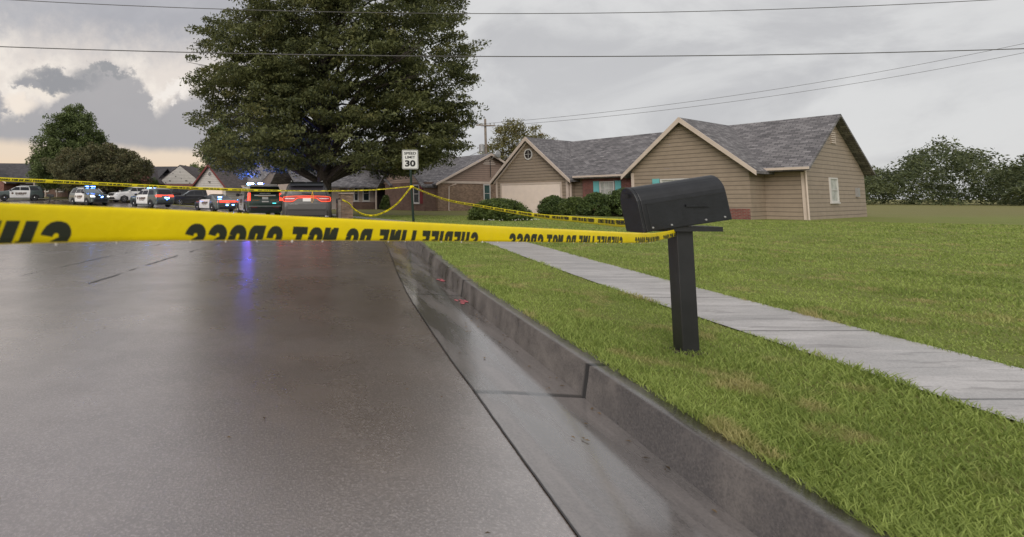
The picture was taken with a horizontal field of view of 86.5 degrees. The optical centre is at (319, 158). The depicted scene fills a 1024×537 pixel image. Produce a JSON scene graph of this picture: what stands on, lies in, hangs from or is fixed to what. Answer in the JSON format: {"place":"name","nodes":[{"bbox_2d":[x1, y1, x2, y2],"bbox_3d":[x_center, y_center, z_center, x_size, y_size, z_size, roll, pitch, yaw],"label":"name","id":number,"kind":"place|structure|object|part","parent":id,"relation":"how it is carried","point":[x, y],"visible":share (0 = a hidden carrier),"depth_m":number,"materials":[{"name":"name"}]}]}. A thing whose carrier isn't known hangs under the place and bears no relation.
{"place":"outdoors","nodes":[
{"label":"outdoors","id":0,"kind":"place"},
{"bbox_2d":[0,200,576,536],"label":"road","id":1,"kind":"structure","parent":0,"point":[332,363],"depth_m":2.69,"materials":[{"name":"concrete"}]},
{"bbox_2d":[0,185,44,200],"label":"police suv","id":2,"kind":"object","parent":1,"relation":"on","point":[34,192],"visible":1,"depth_m":58.90,"materials":[{"name":"grey paint"}]},
{"bbox_3d":[-34.741,3.918,58.659,2.080,1.300,0.244,3,-6,-34],"label":"door","id":3,"kind":"part","parent":2,"relation":"part of","materials":[{"name":"white paint"}]},
{"bbox_2d":[69,186,109,204],"bbox_3d":[-22.845,3.719,50.216,5.245,1.872,2.340,-4,-6,41],"label":"police suv","id":4,"kind":"object","parent":1,"relation":"on","point":[87,195],"visible":0.99,"depth_m":49.36,"materials":[{"name":"grey paint"}]},
{"bbox_3d":[-23.442,3.597,49.617,2.080,1.300,0.244,-4,-6,41],"label":"door","id":5,"kind":"part","parent":4,"relation":"part of","materials":[{"name":"white paint"}]},
{"bbox_2d":[108,187,145,201],"bbox_3d":[-20.600,3.972,55.861,2.340,1.775,5.101,-4,-6,41],"label":"suv","id":6,"kind":"object","parent":1,"relation":"on","point":[125,195],"visible":0.45,"depth_m":54.36,"materials":[{"name":"white paint"}]},
{"bbox_2d":[130,188,173,207],"bbox_3d":[-15.991,3.721,48.048,5.127,1.872,2.340,-4,-6,42],"label":"police suv","id":7,"kind":"object","parent":1,"relation":"on","point":[150,197],"visible":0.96,"depth_m":46.66,"materials":[{"name":"grey paint"}]},
{"bbox_3d":[-16.583,3.599,47.446,2.080,1.300,0.244,-4,-6,42],"label":"door","id":8,"kind":"part","parent":7,"relation":"part of","materials":[{"name":"white paint"}]},
{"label":"rear window","id":9,"kind":"part","parent":7,"relation":"part of","materials":[{"name":"grey glass"}]},
{"bbox_2d":[88,242,222,283],"bbox_3d":[-2.666,1.843,9.623,0.107,0.001,6.500,0,-5,5],"label":"road seam","id":10,"kind":"object","parent":1,"relation":"on","point":[147,264],"visible":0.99,"depth_m":8.38,"materials":[{"name":"black asphalt"}]},
{"bbox_2d":[174,190,206,204],"bbox_3d":[-13.900,4.304,55.333,5.101,1.775,2.340,2,-5,-25],"label":"suv","id":11,"kind":"object","parent":1,"relation":"on","point":[191,196],"visible":0.37,"depth_m":54.34,"materials":[{"name":"grey paint"}]},
{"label":"window","id":12,"kind":"part","parent":11,"relation":"part of","materials":[{"name":"black glass"}]},
{"bbox_2d":[194,194,236,211],"bbox_3d":[-9.229,3.910,44.402,2.280,1.480,5.030,3,-6,-37],"label":"police sedan","id":13,"kind":"object","parent":1,"relation":"on","point":[213,202],"visible":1,"depth_m":43.01,"materials":[{"name":"grey paint"}]},
{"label":"door","id":14,"kind":"part","parent":13,"relation":"part of","materials":[{"name":"white paint"}]},
{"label":"rear window","id":15,"kind":"part","parent":13,"relation":"part of","materials":[{"name":"grey glass"}]},
{"bbox_2d":[236,183,281,214],"bbox_3d":[-3.842,2.578,31.368,2.480,2.060,5.375,1,-5,-16],"label":"police suv","id":16,"kind":"object","parent":1,"relation":"on","point":[266,202],"visible":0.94,"depth_m":28.98,"materials":[{"name":"grey paint"}]},
{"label":"door","id":17,"kind":"part","parent":16,"relation":"part of","materials":[{"name":"white paint"}]},
{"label":"rear window","id":18,"kind":"part","parent":16,"relation":"part of","materials":[{"name":"black glass"}]},
{"bbox_2d":[280,181,330,217],"bbox_3d":[-0.619,1.960,22.240,2.380,1.837,5.129,0,-5,-2],"label":"suv","id":19,"kind":"object","parent":1,"relation":"on","point":[297,203],"visible":0.79,"depth_m":19.80,"materials":[{"name":"grey paint"}]},
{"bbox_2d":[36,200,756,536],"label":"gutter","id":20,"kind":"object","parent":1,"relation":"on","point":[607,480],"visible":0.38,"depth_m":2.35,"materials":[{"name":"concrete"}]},
{"bbox_2d":[36,244,716,532],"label":"leaf litter","id":21,"kind":"object","parent":20,"relation":"on","point":[546,388],"visible":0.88,"depth_m":2.69,"materials":[{"name":"brown plant"}]},
{"bbox_2d":[0,199,896,536],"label":"curb","id":22,"kind":"structure","parent":20,"relation":"on","point":[750,491],"depth_m":2.13,"materials":[{"name":"concrete"}]},
{"bbox_2d":[384,199,909,536],"bbox_3d":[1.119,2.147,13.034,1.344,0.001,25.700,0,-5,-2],"label":"gutter joint","id":23,"kind":"object","parent":20,"relation":"on","point":[564,515],"visible":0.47,"depth_m":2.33,"materials":[{"name":"black"}]},
{"bbox_2d":[18,0,984,13],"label":"overhead wire","id":24,"kind":"object","parent":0,"point":[500,13],"visible":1,"depth_m":17.45,"materials":[{"name":"grey"}]},
{"bbox_2d":[0,46,1023,56],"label":"overhead wire","id":25,"kind":"object","parent":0,"point":[511,56],"visible":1,"depth_m":17.33,"materials":[{"name":"grey"}]},
{"bbox_2d":[0,0,1023,199],"label":"sky","id":26,"kind":"structure","parent":0,"point":[136,98],"materials":[{"name":"grey"}]},
{"bbox_2d":[8,198,1023,421],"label":"sidewalk","id":27,"kind":"structure","parent":0,"point":[989,384],"depth_m":3.40,"materials":[{"name":"grey concrete"}]},
{"bbox_2d":[38,197,1023,536],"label":"lawn","id":28,"kind":"structure","parent":0,"point":[988,215],"depth_m":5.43,"materials":[{"name":"green plant"}]},
{"bbox_2d":[0,163,32,190],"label":"corner house","id":29,"kind":"structure","parent":28,"relation":"on","point":[14,170],"depth_m":75.20,"materials":[{"name":"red brick"}]},
{"bbox_2d":[47,194,53,204],"bbox_3d":[-24.532,3.925,45.841,0.595,1.340,0.216,11,-6,-9],"label":"mailbox","id":30,"kind":"object","parent":28,"relation":"on","point":[50,195],"visible":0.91,"depth_m":45.82,"materials":[{"name":"black paint"}]},
{"bbox_2d":[24,103,115,198],"bbox_3d":[-31.715,-0.914,64.202,10.613,12.680,11.510,-3,-5,32],"label":"broadleaf tree","id":31,"kind":"object","parent":28,"relation":"on","point":[66,125],"visible":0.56,"depth_m":62.01,"materials":[{"name":"green plant"}]},
{"bbox_2d":[38,141,155,193],"bbox_3d":[-25.052,1.663,58.132,12.027,7.110,13.424,0,-5,0],"label":"rounded tree","id":32,"kind":"object","parent":28,"relation":"on","point":[126,166],"visible":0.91,"depth_m":55.94,"materials":[{"name":"green plant"}]},
{"bbox_2d":[26,165,169,196],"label":"ranch house","id":33,"kind":"structure","parent":28,"relation":"on","point":[158,173],"depth_m":68.66,"materials":[{"name":"brown brick"}]},
{"bbox_2d":[150,177,159,184],"bbox_3d":[-21.344,4.006,64.964,2.474,3.224,2.180,4,-6,-37],"label":"cone shrub","id":34,"kind":"object","parent":28,"relation":"on","point":[155,182],"visible":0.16,"depth_m":64.69,"materials":[{"name":"green plant"}]},
{"bbox_2d":[156,165,199,189],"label":"weathered house","id":35,"kind":"structure","parent":28,"relation":"on","point":[183,175],"depth_m":69.26,"materials":[{"name":"white brick"}]},
{"bbox_2d":[167,188,188,195],"bbox_3d":[-15.900,4.201,57.348,2.340,1.775,5.101,-3,-5,30],"label":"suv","id":36,"kind":"object","parent":28,"relation":"on","point":[177,191],"visible":0.07,"depth_m":55.98,"materials":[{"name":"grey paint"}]},
{"bbox_2d":[184,162,199,167],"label":"tree","id":37,"kind":"object","parent":28,"relation":"on","point":[193,164],"visible":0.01,"depth_m":87.84,"materials":[{"name":"green plant"}]},
{"bbox_2d":[198,122,242,174],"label":"background tree","id":38,"kind":"object","parent":28,"relation":"on","point":[202,167],"visible":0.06,"depth_m":67.33,"materials":[{"name":"green plant"}]},
{"bbox_2d":[189,164,275,200],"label":"white house","id":39,"kind":"structure","parent":28,"relation":"on","point":[208,177],"depth_m":55.37,"materials":[{"name":"white wood"}]},
{"bbox_2d":[206,187,222,194],"bbox_3d":[-12.003,4.272,54.917,4.180,2.190,0.050,-3,-6,35],"label":"garage door","id":40,"kind":"structure","parent":39,"relation":"in","point":[208,191],"depth_m":54.50,"materials":[{"name":"paint"}]},
{"bbox_2d":[179,0,491,216],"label":"oak tree","id":41,"kind":"object","parent":28,"relation":"on","point":[283,89],"visible":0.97,"depth_m":25.60,"materials":[{"name":"green plant"}]},
{"bbox_2d":[336,193,353,218],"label":"brick pillar","id":42,"kind":"structure","parent":28,"relation":"on","point":[344,210],"depth_m":23.82,"materials":[{"name":"brick"}]},
{"bbox_2d":[379,194,389,209],"bbox_3d":[6.434,4.155,47.832,1.762,1.700,1.511,0,-5,0],"label":"clipped bush","id":43,"kind":"object","parent":28,"relation":"on","point":[385,200],"visible":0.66,"depth_m":47.46,"materials":[{"name":"green plant"}]},
{"bbox_2d":[270,150,504,210],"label":"brick house","id":44,"kind":"structure","parent":28,"relation":"on","point":[466,179],"depth_m":45.26,"materials":[{"name":"beige"}]},
{"bbox_2d":[332,188,339,208],"bbox_3d":[0.015,3.842,48.315,4.280,2.240,0.050,2,-5,-26],"label":"garage door","id":45,"kind":"structure","parent":44,"relation":"in","point":[335,194],"depth_m":48.99,"materials":[{"name":"paint"}]},
{"bbox_2d":[353,188,358,201],"bbox_3d":[3.501,3.413,48.911,0.630,1.610,0.090,2,-5,-26],"label":"window","id":46,"kind":"structure","parent":44,"relation":"in","point":[356,193],"depth_m":48.92,"materials":[{"name":"grey glass"}]},
{"bbox_2d":[362,188,369,201],"bbox_3d":[4.510,3.452,49.394,0.880,1.610,0.090,2,-5,-26],"label":"window","id":47,"kind":"structure","parent":44,"relation":"in","point":[366,194],"depth_m":49.40,"materials":[{"name":"grey glass"}]},
{"bbox_2d":[377,190,383,208],"bbox_3d":[5.882,4.039,49.904,1.050,2.300,0.070,2,-5,-26],"label":"door","id":48,"kind":"structure","parent":44,"relation":"in","point":[380,193],"depth_m":49.87,"materials":[{"name":"black wood"}]},
{"bbox_2d":[413,185,419,203],"bbox_3d":[8.280,3.113,43.585,0.090,1.660,0.930,2,-5,-26],"label":"window","id":49,"kind":"structure","parent":44,"relation":"in","point":[416,193],"depth_m":43.58,"materials":[{"name":"grey glass"}]},
{"bbox_2d":[483,184,490,199],"bbox_3d":[14.924,3.179,45.226,0.880,1.690,0.090,2,-5,-26],"label":"window","id":50,"kind":"structure","parent":44,"relation":"in","point":[486,187],"depth_m":45.25,"materials":[{"name":"grey"}]},
{"bbox_2d":[402,150,417,221],"bbox_3d":[3.560,1.263,19.956,0.640,3.187,0.118,0,-5,0],"label":"speed limit sign","id":51,"kind":"object","parent":28,"relation":"on","point":[410,160],"visible":1,"depth_m":19.99,"materials":[{"name":"white metal"}]},
{"bbox_2d":[0,177,409,190],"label":"barrier tape","id":52,"kind":"object","parent":51,"relation":"attached to","point":[97,183],"visible":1,"depth_m":11.39,"materials":[{"name":"yellow plastic"}]},
{"bbox_2d":[342,189,409,215],"bbox_3d":[2.298,1.898,21.770,0.074,1.216,4.503,3,-6,-35],"label":"barrier tape","id":53,"kind":"object","parent":51,"relation":"attached to","point":[379,213],"visible":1,"depth_m":21.46,"materials":[{"name":"yellow plastic"}]},
{"bbox_2d":[413,187,625,226],"bbox_3d":[3.194,0.816,11.621,0.674,0.735,16.725,0,-5,5],"label":"barrier tape","id":54,"kind":"object","parent":51,"relation":"attached to","point":[608,222],"visible":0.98,"depth_m":5.66,"materials":[{"name":"yellow plastic"}]},
{"bbox_2d":[476,119,494,153],"bbox_3d":[16.450,0.462,50.022,1.903,9.250,0.520,0,-5,0],"label":"utility pole","id":55,"kind":"object","parent":28,"relation":"on","point":[481,147],"visible":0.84,"depth_m":50.23,"materials":[{"name":"grey wood"}]},
{"bbox_2d":[484,53,1020,126],"bbox_3d":[43.001,-7.104,46.663,54.579,7.432,0.031,-1,-5,8],"label":"overhead wire","id":56,"kind":"object","parent":55,"relation":"attached to","point":[761,97],"visible":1,"depth_m":46.84,"materials":[{"name":"grey"}]},
{"bbox_2d":[484,43,1023,123],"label":"overhead wire","id":57,"kind":"object","parent":55,"relation":"attached to","point":[754,92],"visible":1,"depth_m":46.90,"materials":[{"name":"grey"}]},
{"bbox_2d":[467,198,532,220],"bbox_3d":[8.542,2.522,24.152,3.059,1.296,2.556,0,-5,0],"label":"round shrub","id":58,"kind":"object","parent":28,"relation":"on","point":[478,213],"visible":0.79,"depth_m":23.54,"materials":[{"name":"green plant"}]},
{"bbox_2d":[477,117,536,160],"bbox_3d":[20.863,0.493,56.941,8.142,10.712,8.180,-2,-5,24],"label":"yellowing tree","id":59,"kind":"object","parent":28,"relation":"on","point":[513,134],"visible":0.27,"depth_m":56.66,"materials":[{"name":"green plant"}]},
{"bbox_2d":[509,124,557,152],"bbox_3d":[24.982,0.961,58.954,6.011,10.095,5.382,-2,-5,29],"label":"yellowing tree","id":60,"kind":"object","parent":28,"relation":"on","point":[535,129],"visible":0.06,"depth_m":58.72,"materials":[{"name":"green plant"}]},
{"bbox_2d":[536,195,566,214],"bbox_3d":[15.479,3.149,33.575,2.231,1.477,2.035,0,-5,0],"label":"foundation shrub","id":61,"kind":"object","parent":28,"relation":"on","point":[548,205],"visible":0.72,"depth_m":33.15,"materials":[{"name":"green plant"}]},
{"bbox_2d":[556,196,582,214],"bbox_3d":[16.280,3.110,32.305,2.376,1.426,2.134,0,-5,0],"label":"foundation shrub","id":62,"kind":"object","parent":28,"relation":"on","point":[568,206],"visible":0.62,"depth_m":31.88,"materials":[{"name":"green plant"}]},
{"bbox_2d":[577,191,618,215],"bbox_3d":[16.976,2.845,30.959,2.449,1.646,2.387,0,-5,0],"label":"foundation shrub","id":63,"kind":"object","parent":28,"relation":"on","point":[589,203],"visible":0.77,"depth_m":30.57,"materials":[{"name":"green plant"}]},
{"bbox_2d":[600,188,622,216],"bbox_3d":[17.860,2.627,29.680,2.861,1.845,2.567,0,-5,0],"label":"foundation shrub","id":64,"kind":"object","parent":28,"relation":"on","point":[613,196],"visible":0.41,"depth_m":29.50,"materials":[{"name":"green plant"}]},
{"bbox_2d":[620,175,731,352],"bbox_3d":[2.268,0.739,3.230,0.596,1.261,0.216,0,-5,4],"label":"mailbox","id":65,"kind":"object","parent":28,"relation":"on","point":[683,208],"visible":0.95,"depth_m":3.18,"materials":[{"name":"black paint"}]},
{"bbox_2d":[0,203,675,245],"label":"barrier tape","id":66,"kind":"object","parent":65,"relation":"attached to","point":[29,224],"visible":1,"depth_m":0.77,"materials":[{"name":"yellow plastic"}]},
{"bbox_2d":[620,188,646,232],"bbox_3d":[2.008,0.338,3.284,0.043,0.290,0.208,-9,-5,3],"label":"door","id":67,"kind":"structure","parent":65,"relation":"in","point":[630,202],"depth_m":3.26,"materials":[{"name":"black paint"}]},
{"bbox_2d":[489,114,874,219],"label":"tan house","id":68,"kind":"structure","parent":28,"relation":"on","point":[813,168],"depth_m":27.87,"materials":[{"name":"beige wood"}]},
{"bbox_2d":[524,149,532,159],"bbox_3d":[15.313,-0.283,37.253,0.050,0.828,0.720,3,-5,-31],"label":"round window","id":69,"kind":"structure","parent":68,"relation":"in","point":[528,154],"depth_m":37.24,"materials":[{"name":"grey"}]},
{"bbox_2d":[500,182,561,212],"bbox_3d":[15.314,2.937,37.000,0.051,2.280,5.160,3,-5,-31],"label":"garage door","id":70,"kind":"structure","parent":68,"relation":"in","point":[530,194],"depth_m":36.91,"materials":[{"name":"paint"}]},
{"bbox_2d":[599,181,614,194],"bbox_3d":[18.518,2.257,32.687,0.090,1.530,1.030,3,-5,-31],"label":"window","id":71,"kind":"structure","parent":68,"relation":"in","point":[605,187],"depth_m":32.75,"materials":[{"name":"grey glass"}]},
{"bbox_2d":[660,178,687,182],"bbox_3d":[19.706,1.841,27.679,0.090,1.460,2.080,3,-5,-31],"label":"window","id":72,"kind":"structure","parent":68,"relation":"in","point":[661,180],"depth_m":28.20,"materials":[{"name":"grey"}]},
{"bbox_2d":[828,177,840,203],"bbox_3d":[27.104,1.712,26.684,1.280,1.360,0.090,3,-5,-31],"label":"window","id":73,"kind":"structure","parent":68,"relation":"in","point":[833,182],"depth_m":26.69,"materials":[{"name":"grey glass"}]},
{"bbox_2d":[667,346,709,356],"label":"soil","id":74,"kind":"structure","parent":28,"relation":"on","point":[687,352],"depth_m":3.13,"materials":[{"name":"brown soil"}]},
{"bbox_2d":[864,135,1023,205],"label":"woods","id":75,"kind":"object","parent":28,"relation":"on","point":[1009,180],"visible":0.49,"depth_m":82.87,"materials":[{"name":"green plant"}]}
]}

